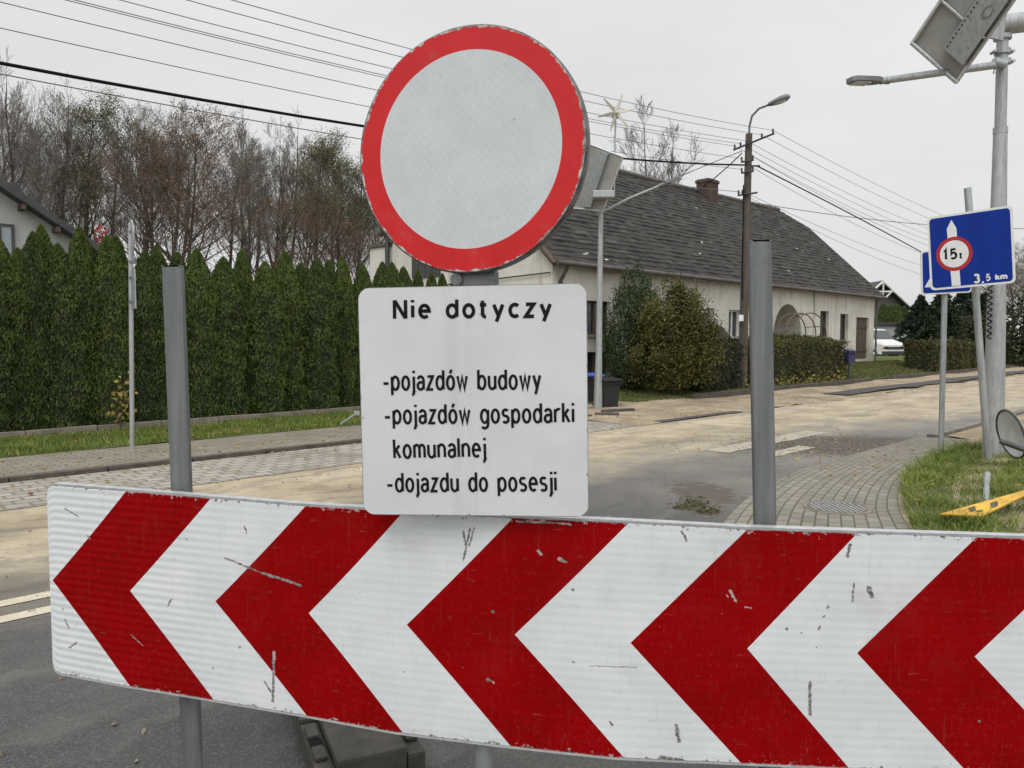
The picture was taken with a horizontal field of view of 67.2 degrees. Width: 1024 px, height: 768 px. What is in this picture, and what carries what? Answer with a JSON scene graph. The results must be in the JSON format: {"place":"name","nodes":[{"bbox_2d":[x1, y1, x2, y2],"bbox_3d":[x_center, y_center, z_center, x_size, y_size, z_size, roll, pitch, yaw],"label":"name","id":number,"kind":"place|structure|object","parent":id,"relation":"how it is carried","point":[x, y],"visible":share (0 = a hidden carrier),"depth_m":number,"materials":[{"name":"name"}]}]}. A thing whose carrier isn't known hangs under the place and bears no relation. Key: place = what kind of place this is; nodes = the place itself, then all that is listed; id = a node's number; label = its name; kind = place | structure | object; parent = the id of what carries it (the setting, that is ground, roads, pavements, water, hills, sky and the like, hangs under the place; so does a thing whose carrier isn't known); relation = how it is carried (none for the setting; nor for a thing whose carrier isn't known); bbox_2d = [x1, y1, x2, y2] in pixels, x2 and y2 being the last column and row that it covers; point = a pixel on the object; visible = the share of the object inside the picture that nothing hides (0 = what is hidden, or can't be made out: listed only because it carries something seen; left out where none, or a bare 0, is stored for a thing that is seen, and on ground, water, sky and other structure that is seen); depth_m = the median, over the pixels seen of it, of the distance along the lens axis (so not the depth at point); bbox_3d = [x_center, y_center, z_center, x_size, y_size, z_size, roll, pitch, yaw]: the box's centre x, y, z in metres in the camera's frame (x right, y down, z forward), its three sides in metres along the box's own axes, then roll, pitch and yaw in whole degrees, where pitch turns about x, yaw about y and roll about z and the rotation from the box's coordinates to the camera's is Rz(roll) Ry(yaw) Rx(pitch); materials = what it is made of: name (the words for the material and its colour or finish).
{"place":"outdoors","nodes":[
{"label":"outdoors","id":0,"kind":"place"},
{"bbox_2d":[0,425,360,476],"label":"sidewalk","id":1,"kind":"structure","parent":0,"point":[9,466],"depth_m":10.36,"materials":[{"name":"grey concrete"}]},
{"bbox_2d":[128,219,136,449],"bbox_3d":[-5.166,-0.638,10.489,0.149,3.178,0.518,-3,5,-44],"label":"sign pole","id":2,"kind":"object","parent":1,"relation":"on","point":[132,278],"visible":0.91,"depth_m":10.43,"materials":[{"name":"metal"}]},
{"bbox_2d":[3,341,1019,510],"bbox_3d":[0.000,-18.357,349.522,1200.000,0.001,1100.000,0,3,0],"label":"ground","id":3,"kind":"structure","parent":0,"point":[358,463],"depth_m":12.00,"materials":[{"name":"grey concrete"}]},
{"bbox_2d":[0,80,52,197],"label":"bare tree","id":4,"kind":"object","parent":3,"relation":"on","point":[4,164],"visible":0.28,"depth_m":46.29,"materials":[{"name":"brown plant"}]},
{"bbox_2d":[0,92,68,207],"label":"bare tree","id":5,"kind":"object","parent":3,"relation":"on","point":[37,193],"visible":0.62,"depth_m":40.00,"materials":[{"name":"brown plant"}]},
{"bbox_2d":[0,78,90,225],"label":"bare tree","id":6,"kind":"object","parent":3,"relation":"on","point":[63,195],"visible":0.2,"depth_m":46.16,"materials":[{"name":"brown plant"}]},
{"bbox_2d":[0,75,95,226],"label":"bare tree","id":7,"kind":"object","parent":3,"relation":"on","point":[5,175],"visible":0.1,"depth_m":56.36,"materials":[{"name":"brown plant"}]},
{"bbox_2d":[0,46,126,228],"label":"bare tree","id":8,"kind":"object","parent":3,"relation":"on","point":[12,148],"visible":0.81,"depth_m":42.90,"materials":[{"name":"brown plant"}]},
{"bbox_2d":[21,82,200,237],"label":"bare tree","id":9,"kind":"object","parent":3,"relation":"on","point":[88,116],"visible":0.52,"depth_m":45.72,"materials":[{"name":"brown plant"}]},
{"bbox_2d":[68,96,208,260],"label":"bare tree","id":10,"kind":"object","parent":3,"relation":"on","point":[130,167],"visible":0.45,"depth_m":45.42,"materials":[{"name":"brown plant"}]},
{"bbox_2d":[54,97,224,259],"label":"bare tree","id":11,"kind":"object","parent":3,"relation":"on","point":[129,112],"visible":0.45,"depth_m":46.12,"materials":[{"name":"brown plant"}]},
{"bbox_2d":[107,109,233,260],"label":"bare tree","id":12,"kind":"object","parent":3,"relation":"on","point":[155,224],"visible":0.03,"depth_m":61.12,"materials":[{"name":"brown plant"}]},
{"bbox_2d":[54,101,304,273],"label":"bare tree","id":13,"kind":"object","parent":3,"relation":"on","point":[189,230],"visible":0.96,"depth_m":41.56,"materials":[{"name":"brown plant"}]},
{"bbox_2d":[0,408,360,457],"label":"grass verge","id":14,"kind":"object","parent":3,"relation":"on","point":[126,444],"depth_m":11.54,"materials":[{"name":"green plant"}]},
{"bbox_2d":[0,258,21,431],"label":"hedge conifer","id":15,"kind":"object","parent":14,"relation":"on","point":[6,385],"visible":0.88,"depth_m":11.67,"materials":[{"name":"green plant"}]},
{"bbox_2d":[3,247,46,434],"bbox_3d":[-7.676,-0.630,12.041,0.783,3.007,0.771,3,4,39],"label":"hedge conifer","id":16,"kind":"object","parent":14,"relation":"on","point":[20,346],"visible":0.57,"depth_m":11.87,"materials":[{"name":"green plant"}]},
{"bbox_2d":[17,231,56,429],"bbox_3d":[-7.540,-0.771,12.165,0.754,3.292,0.747,0,3,-10],"label":"hedge conifer","id":17,"kind":"object","parent":14,"relation":"on","point":[34,259],"visible":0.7,"depth_m":12.01,"materials":[{"name":"green plant"}]},
{"bbox_2d":[40,242,94,427],"bbox_3d":[-7.263,-0.717,12.443,0.940,3.144,0.899,0,2,26],"label":"hedge conifer","id":18,"kind":"object","parent":14,"relation":"on","point":[68,366],"visible":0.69,"depth_m":12.24,"materials":[{"name":"green plant"}]},
{"bbox_2d":[65,226,100,425],"bbox_3d":[-7.087,-0.872,12.664,0.785,3.446,0.795,-1,5,-26],"label":"hedge conifer","id":19,"kind":"object","parent":14,"relation":"on","point":[80,251],"visible":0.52,"depth_m":12.46,"materials":[{"name":"green plant"}]},
{"bbox_2d":[79,244,107,424],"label":"hedge conifer","id":20,"kind":"object","parent":14,"relation":"on","point":[94,254],"visible":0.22,"depth_m":12.57,"materials":[{"name":"green plant"}]},
{"bbox_2d":[87,234,136,424],"bbox_3d":[-6.755,-0.828,12.865,0.821,3.330,0.841,-1,3,-17],"label":"hedge conifer","id":21,"kind":"object","parent":14,"relation":"on","point":[113,327],"visible":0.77,"depth_m":12.65,"materials":[{"name":"green plant"}]},
{"bbox_2d":[99,371,137,429],"bbox_3d":[-6.279,0.315,12.353,0.542,1.054,0.386,0,3,0],"label":"yellow shrub","id":22,"kind":"object","parent":14,"relation":"on","point":[119,386],"visible":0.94,"depth_m":12.36,"materials":[{"name":"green plant"}]},
{"bbox_2d":[111,235,141,421],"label":"hedge conifer","id":23,"kind":"object","parent":14,"relation":"on","point":[118,243],"visible":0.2,"depth_m":13.06,"materials":[{"name":"green plant"}]},
{"bbox_2d":[127,250,165,421],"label":"hedge conifer","id":24,"kind":"object","parent":14,"relation":"on","point":[146,351],"visible":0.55,"depth_m":13.17,"materials":[{"name":"green plant"}]},
{"bbox_2d":[147,247,169,420],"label":"hedge conifer","id":25,"kind":"object","parent":14,"relation":"on","point":[159,261],"visible":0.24,"depth_m":13.33,"materials":[{"name":"green plant"}]},
{"bbox_2d":[0,406,360,437],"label":"hedge edging","id":26,"kind":"object","parent":14,"relation":"on","point":[204,420],"visible":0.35,"depth_m":13.12,"materials":[{"name":"concrete"}]},
{"bbox_2d":[185,248,223,417],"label":"hedge conifer","id":27,"kind":"object","parent":14,"relation":"on","point":[203,361],"visible":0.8,"depth_m":13.80,"materials":[{"name":"green plant"}]},
{"bbox_2d":[210,256,251,416],"bbox_3d":[-5.395,-0.826,14.409,1.023,3.136,0.979,1,2,16],"label":"hedge conifer","id":28,"kind":"object","parent":14,"relation":"on","point":[230,325],"visible":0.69,"depth_m":14.19,"materials":[{"name":"green plant"}]},
{"bbox_2d":[232,248,255,413],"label":"hedge conifer","id":29,"kind":"object","parent":14,"relation":"on","point":[242,270],"visible":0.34,"depth_m":14.65,"materials":[{"name":"green plant"}]},
{"bbox_2d":[244,261,290,413],"bbox_3d":[-4.745,-0.832,14.874,0.976,3.092,0.963,3,4,34],"label":"hedge conifer","id":30,"kind":"object","parent":14,"relation":"on","point":[267,326],"visible":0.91,"depth_m":14.64,"materials":[{"name":"green plant"}]},
{"bbox_2d":[273,251,310,411],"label":"hedge conifer","id":31,"kind":"object","parent":14,"relation":"on","point":[286,276],"visible":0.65,"depth_m":15.14,"materials":[{"name":"green plant"}]},
{"bbox_2d":[295,262,314,409],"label":"hedge conifer","id":32,"kind":"object","parent":14,"relation":"on","point":[301,270],"visible":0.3,"depth_m":15.44,"materials":[{"name":"green plant"}]},
{"bbox_2d":[300,258,341,409],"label":"hedge conifer","id":33,"kind":"object","parent":14,"relation":"on","point":[322,366],"visible":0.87,"depth_m":15.46,"materials":[{"name":"green plant"}]},
{"bbox_2d":[324,259,344,407],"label":"hedge conifer","id":34,"kind":"object","parent":14,"relation":"on","point":[330,269],"visible":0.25,"depth_m":16.00,"materials":[{"name":"green plant"}]},
{"bbox_2d":[334,257,359,406],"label":"hedge conifer","id":35,"kind":"object","parent":14,"relation":"on","point":[348,355],"visible":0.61,"depth_m":16.05,"materials":[{"name":"green plant"}]},
{"bbox_2d":[353,264,374,405],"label":"hedge conifer","id":36,"kind":"object","parent":14,"relation":"on","point":[362,281],"visible":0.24,"depth_m":16.25,"materials":[{"name":"green plant"}]},
{"bbox_2d":[198,102,275,272],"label":"bare tree","id":37,"kind":"object","parent":3,"relation":"on","point":[241,241],"visible":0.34,"depth_m":53.74,"materials":[{"name":"brown plant"}]},
{"bbox_2d":[186,123,307,279],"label":"bare tree","id":38,"kind":"object","parent":3,"relation":"on","point":[255,142],"visible":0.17,"depth_m":60.52,"materials":[{"name":"brown plant"}]},
{"bbox_2d":[216,116,315,275],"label":"bare tree","id":39,"kind":"object","parent":3,"relation":"on","point":[239,174],"visible":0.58,"depth_m":52.84,"materials":[{"name":"brown plant"}]},
{"bbox_2d":[242,108,312,268],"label":"bare tree","id":40,"kind":"object","parent":3,"relation":"on","point":[260,173],"visible":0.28,"depth_m":56.58,"materials":[{"name":"brown plant"}]},
{"bbox_2d":[0,414,591,482],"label":"kerb","id":41,"kind":"structure","parent":3,"relation":"on","point":[49,474],"depth_m":9.46,"materials":[{"name":"grey concrete"}]},
{"bbox_2d":[235,116,358,267],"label":"bare tree","id":42,"kind":"object","parent":3,"relation":"on","point":[281,184],"visible":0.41,"depth_m":52.60,"materials":[{"name":"brown plant"}]},
{"bbox_2d":[225,186,384,275],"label":"bare tree","id":43,"kind":"object","parent":3,"relation":"on","point":[332,241],"visible":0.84,"depth_m":46.05,"materials":[{"name":"brown plant"}]},
{"bbox_2d":[255,124,374,270],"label":"bare tree","id":44,"kind":"object","parent":3,"relation":"on","point":[309,153],"visible":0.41,"depth_m":50.61,"materials":[{"name":"brown plant"}]},
{"bbox_2d":[253,135,378,275],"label":"bare tree","id":45,"kind":"object","parent":3,"relation":"on","point":[341,182],"visible":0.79,"depth_m":48.93,"materials":[{"name":"brown plant"}]},
{"bbox_2d":[325,151,391,280],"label":"bare tree","id":46,"kind":"object","parent":3,"relation":"on","point":[369,212],"visible":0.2,"depth_m":54.12,"materials":[{"name":"brown plant"}]},
{"bbox_2d":[588,366,1023,425],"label":"sand shoulder","id":47,"kind":"object","parent":3,"relation":"on","point":[669,407],"visible":0.58,"depth_m":19.02},
{"bbox_2d":[573,94,680,407],"bbox_3d":[2.359,-2.760,16.439,2.288,6.736,1.070,1,4,21],"label":"solar lamp","id":48,"kind":"object","parent":47,"relation":"on","point":[597,193],"visible":0.89,"depth_m":16.39,"materials":[{"name":"grey"}]},
{"bbox_2d":[823,370,1023,394],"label":"asphalt patch","id":49,"kind":"object","parent":47,"relation":"on","point":[870,389],"visible":0.76,"depth_m":25.28,"materials":[{"name":"grey asphalt"}]},
{"bbox_2d":[618,350,1023,401],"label":"yard","id":50,"kind":"structure","parent":3,"relation":"on","point":[880,357],"depth_m":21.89,"materials":[{"name":"green plant"}]},
{"bbox_2d":[367,169,886,380],"bbox_3d":[6.147,-4.246,30.583,22.980,8.488,8.785,-3,5,-45],"label":"farmhouse","id":51,"kind":"object","parent":50,"relation":"on","point":[658,231],"visible":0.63,"depth_m":27.09,"materials":[{"name":"beige paint"}]},
{"bbox_2d":[587,301,609,336],"bbox_3d":[2.338,-1.805,21.404,0.315,0.995,1.312,3,5,45],"label":"window","id":52,"kind":"structure","parent":51,"relation":"in","point":[591,305],"depth_m":21.44,"materials":[{"name":"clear glass"}]},
{"bbox_2d":[855,317,866,358],"bbox_3d":[15.791,-2.071,34.911,1.462,1.874,0.121,-3,5,-45],"label":"door","id":53,"kind":"structure","parent":51,"relation":"in","point":[861,323],"depth_m":34.99,"materials":[{"name":"wood"}]},
{"bbox_2d":[602,257,663,391],"bbox_3d":[3.271,-1.530,20.861,1.957,3.775,1.630,0,3,0],"label":"dark cypress","id":54,"kind":"object","parent":50,"relation":"on","point":[634,294],"visible":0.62,"depth_m":20.58,"materials":[{"name":"green plant"}]},
{"bbox_2d":[611,95,705,183],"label":"bare tree","id":55,"kind":"object","parent":50,"relation":"on","point":[670,168],"visible":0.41,"depth_m":41.16,"materials":[{"name":"brown plant"}]},
{"bbox_2d":[615,268,738,392],"bbox_3d":[4.178,-1.389,20.117,3.248,3.274,2.683,0,3,0],"label":"autumn shrub","id":56,"kind":"object","parent":50,"relation":"on","point":[675,352],"visible":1,"depth_m":19.65,"materials":[{"name":"green plant"}]},
{"bbox_2d":[682,335,749,391],"bbox_3d":[6.113,-0.614,22.252,1.290,1.657,3.978,3,5,45],"label":"clipped hedge","id":57,"kind":"object","parent":50,"relation":"on","point":[730,378],"visible":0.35,"depth_m":21.81,"materials":[{"name":"green plant"}]},
{"bbox_2d":[733,94,789,386],"bbox_3d":[7.018,-3.836,21.912,1.585,8.423,0.446,2,4,35],"label":"utility pole","id":58,"kind":"object","parent":50,"relation":"on","point":[746,192],"visible":0.99,"depth_m":22.09,"materials":[{"name":"metal"}]},
{"bbox_2d":[0,73,737,191],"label":"overhead wire","id":59,"kind":"object","parent":58,"relation":"attached to","point":[244,118],"visible":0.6,"depth_m":11.15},
{"bbox_2d":[0,2,740,158],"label":"overhead wire","id":60,"kind":"object","parent":58,"relation":"attached to","point":[263,64],"visible":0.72,"depth_m":11.21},
{"bbox_2d":[0,28,740,169],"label":"overhead wire","id":61,"kind":"object","parent":58,"relation":"attached to","point":[241,80],"visible":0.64,"depth_m":11.05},
{"bbox_2d":[0,61,744,165],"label":"overhead wire","id":62,"kind":"object","parent":58,"relation":"attached to","point":[156,91],"visible":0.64,"depth_m":11.05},
{"bbox_2d":[66,0,732,145],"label":"overhead wire","id":63,"kind":"object","parent":58,"relation":"attached to","point":[308,59],"visible":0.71,"depth_m":11.90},
{"bbox_2d":[75,0,739,143],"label":"overhead wire","id":64,"kind":"object","parent":58,"relation":"attached to","point":[317,59],"visible":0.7,"depth_m":11.81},
{"bbox_2d":[748,331,847,385],"bbox_3d":[9.516,-0.920,25.704,6.074,1.841,1.458,-3,5,-45],"label":"clipped hedge","id":65,"kind":"object","parent":50,"relation":"on","point":[796,355],"visible":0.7,"depth_m":25.25,"materials":[{"name":"green plant"}]},
{"bbox_2d":[873,329,904,355],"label":"van","id":66,"kind":"object","parent":50,"relation":"on","point":[887,344],"visible":0.41,"depth_m":47.79,"materials":[{"name":"white paint"}]},
{"bbox_2d":[870,280,910,321],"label":"house","id":67,"kind":"structure","parent":50,"relation":"on","point":[891,294],"depth_m":61.59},
{"bbox_2d":[892,294,933,349],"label":"spruce tree","id":68,"kind":"object","parent":50,"relation":"on","point":[918,307],"visible":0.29,"depth_m":51.71,"materials":[{"name":"green plant"}]},
{"bbox_2d":[904,294,970,345],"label":"spruce tree","id":69,"kind":"object","parent":50,"relation":"on","point":[930,318],"visible":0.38,"depth_m":49.50,"materials":[{"name":"green plant"}]},
{"bbox_2d":[901,336,984,371],"bbox_3d":[20.582,-1.424,36.571,8.366,1.705,1.638,-3,5,-45],"label":"clipped hedge","id":70,"kind":"object","parent":50,"relation":"on","point":[921,354],"visible":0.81,"depth_m":34.21,"materials":[{"name":"green plant"}]},
{"bbox_2d":[948,290,1023,366],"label":"tall bush","id":71,"kind":"object","parent":50,"relation":"on","point":[1018,340],"visible":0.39,"depth_m":43.74,"materials":[{"name":"green plant"}]},
{"bbox_2d":[723,437,970,529],"bbox_3d":[3.600,1.091,7.849,1.924,0.018,10.407,2,4,30],"label":"paved corner","id":72,"kind":"object","parent":3,"relation":"on","point":[795,490],"visible":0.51,"depth_m":7.88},
{"bbox_2d":[802,500,872,514],"bbox_3d":[2.966,1.133,7.027,0.600,0.028,0.600,0,3,0],"label":"manhole cover","id":73,"kind":"object","parent":72,"relation":"on","point":[836,507],"visible":1,"depth_m":6.99,"materials":[{"name":"metal"}]},
{"bbox_2d":[691,364,1023,398],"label":"bed kerb","id":74,"kind":"structure","parent":3,"relation":"on","point":[744,391],"depth_m":24.86,"materials":[{"name":"grey concrete"}]},
{"bbox_2d":[876,414,1023,532],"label":"verge","id":75,"kind":"structure","parent":3,"relation":"on","point":[977,431],"depth_m":7.79,"materials":[{"name":"green plant"}]},
{"bbox_2d":[0,384,1023,519],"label":"fallen leaves","id":76,"kind":"object","parent":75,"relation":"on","point":[596,460],"visible":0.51,"depth_m":10.00,"materials":[{"name":"brown plant"}]},
{"bbox_2d":[903,449,976,531],"bbox_3d":[5.392,1.005,8.271,1.984,0.001,7.485,2,4,37],"label":"turf corner","id":77,"kind":"object","parent":75,"relation":"on","point":[915,511],"visible":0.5,"depth_m":7.13,"materials":[{"name":"plant"}]},
{"bbox_2d":[846,0,1023,456],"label":"solar lamp","id":78,"kind":"object","parent":77,"relation":"on","point":[950,39],"visible":0.94,"depth_m":9.22,"materials":[{"name":"metal"}]},
{"bbox_2d":[964,187,991,460],"bbox_3d":[5.622,-0.676,9.285,0.451,3.340,0.080,0,3,0],"label":"sign post","id":79,"kind":"object","parent":77,"relation":"on","point":[980,353],"visible":0.6,"depth_m":9.28,"materials":[{"name":"metal"}]},
{"bbox_2d":[927,206,1015,289],"bbox_3d":[5.287,-1.555,8.886,0.858,0.865,0.019,-2,5,40],"label":"road sign","id":80,"kind":"object","parent":79,"relation":"attached to","point":[971,248],"visible":1,"depth_m":8.87,"materials":[{"name":"metal"}]},
{"bbox_2d":[938,294,947,449],"bbox_3d":[5.820,-0.384,10.393,0.097,2.721,0.072,0,3,0],"label":"sign post","id":81,"kind":"object","parent":75,"relation":"on","point":[943,343],"visible":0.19,"depth_m":10.38,"materials":[{"name":"metal"}]},
{"bbox_2d":[920,251,970,294],"bbox_3d":[5.782,-1.495,10.256,0.650,0.583,0.018,-3,3,4],"label":"road sign","id":82,"kind":"object","parent":81,"relation":"attached to","point":[926,289],"visible":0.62,"depth_m":10.27,"materials":[{"name":"metal"}]},
{"bbox_2d":[940,490,1023,516],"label":"fallen sign","id":83,"kind":"object","parent":75,"relation":"on","point":[1002,501],"visible":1,"depth_m":6.30,"materials":[{"name":"yellow metal"}]},
{"bbox_2d":[995,409,1023,458],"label":"overturned sign","id":84,"kind":"object","parent":75,"relation":"on","point":[1009,429],"visible":0.99,"depth_m":8.92,"materials":[{"name":"metal"}]},
{"bbox_2d":[0,376,1023,767],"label":"road","id":85,"kind":"structure","parent":0,"point":[48,718],"depth_m":5.85,"materials":[{"name":"grey asphalt"}]},
{"bbox_2d":[161,266,202,767],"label":"steel post","id":86,"kind":"object","parent":85,"relation":"on","point":[175,328],"visible":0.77,"depth_m":2.43,"materials":[{"name":"metal"}]},
{"bbox_2d":[0,420,648,510],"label":"cobble strip","id":87,"kind":"object","parent":85,"relation":"on","point":[209,471],"visible":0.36,"depth_m":9.06,"materials":[{"name":"grey stone"}]},
{"bbox_2d":[291,715,424,767],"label":"rubber foot","id":88,"kind":"object","parent":85,"relation":"on","point":[324,744],"visible":0.34,"depth_m":2.74},
{"bbox_2d":[475,744,492,767],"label":"steel post","id":89,"kind":"object","parent":85,"relation":"on","point":[483,756],"depth_m":2.15,"materials":[{"name":"grey metal"}]},
{"bbox_2d":[450,271,498,285],"bbox_3d":[-0.099,-0.278,2.034,0.124,0.045,0.065,0,3,6],"label":"clamp","id":90,"kind":"object","parent":89,"relation":"attached to","point":[490,278],"visible":0.59,"depth_m":2.01,"materials":[{"name":"metal"}]},
{"bbox_2d":[358,283,588,516],"bbox_3d":[-0.103,0.046,2.014,0.607,0.610,0.014,0,3,6],"label":"text plate","id":91,"kind":"object","parent":90,"relation":"attached to","point":[474,400],"visible":1,"depth_m":2.01,"materials":[{"name":"metal"}]},
{"bbox_2d":[360,24,589,273],"bbox_3d":[-0.108,-0.599,1.985,0.628,0.628,0.034,3,4,19],"label":"round sign","id":92,"kind":"object","parent":89,"relation":"attached to","point":[475,150],"visible":1,"depth_m":1.96,"materials":[{"name":"white metal"}]},
{"bbox_2d":[47,482,1023,767],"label":"chevron board","id":93,"kind":"object","parent":89,"relation":"attached to","point":[693,642],"visible":0.98,"depth_m":2.05,"materials":[{"name":"metal"}]},
{"bbox_2d":[0,375,1021,761],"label":"pebbles","id":94,"kind":"object","parent":85,"relation":"on","point":[2,753],"visible":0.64,"depth_m":11.08,"materials":[{"name":"grey stone"}]},
{"bbox_2d":[747,240,780,767],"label":"steel post","id":95,"kind":"object","parent":85,"relation":"on","point":[761,374],"visible":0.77,"depth_m":2.08,"materials":[{"name":"metal"}]},
{"bbox_2d":[706,431,827,452],"bbox_3d":[3.988,0.870,11.850,3.300,0.001,0.414,-3,5,-45],"label":"crossing stripe","id":96,"kind":"object","parent":85,"relation":"on","point":[788,437],"visible":0.68,"depth_m":11.85,"materials":[{"name":"paint"}]},
{"bbox_2d":[927,409,1023,437],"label":"kerb","id":97,"kind":"structure","parent":85,"relation":"on","point":[960,428],"depth_m":13.16,"materials":[{"name":"concrete"}]},
{"bbox_2d":[0,0,1023,336],"label":"sky","id":98,"kind":"structure","parent":0,"point":[926,141],"materials":[{"name":"white"}]},
{"bbox_2d":[588,401,633,407],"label":"driveway","id":99,"kind":"structure","parent":0,"point":[590,405],"depth_m":18.06,"materials":[{"name":"beige concrete"}]},
{"bbox_2d":[592,377,622,407],"bbox_3d":[2.148,0.218,17.345,0.500,0.725,0.578,-1,3,-20],"label":"wheelie bin","id":100,"kind":"object","parent":99,"relation":"on","point":[610,390],"visible":0.69,"depth_m":17.15,"materials":[{"name":"black plastic"}]},
{"label":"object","id":101,"kind":"structure","parent":0,"visible":0},
{"bbox_2d":[0,178,99,253],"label":"neighbour house","id":102,"kind":"structure","parent":101,"relation":"on","point":[22,215],"depth_m":23.98,"materials":[{"name":"paint"}]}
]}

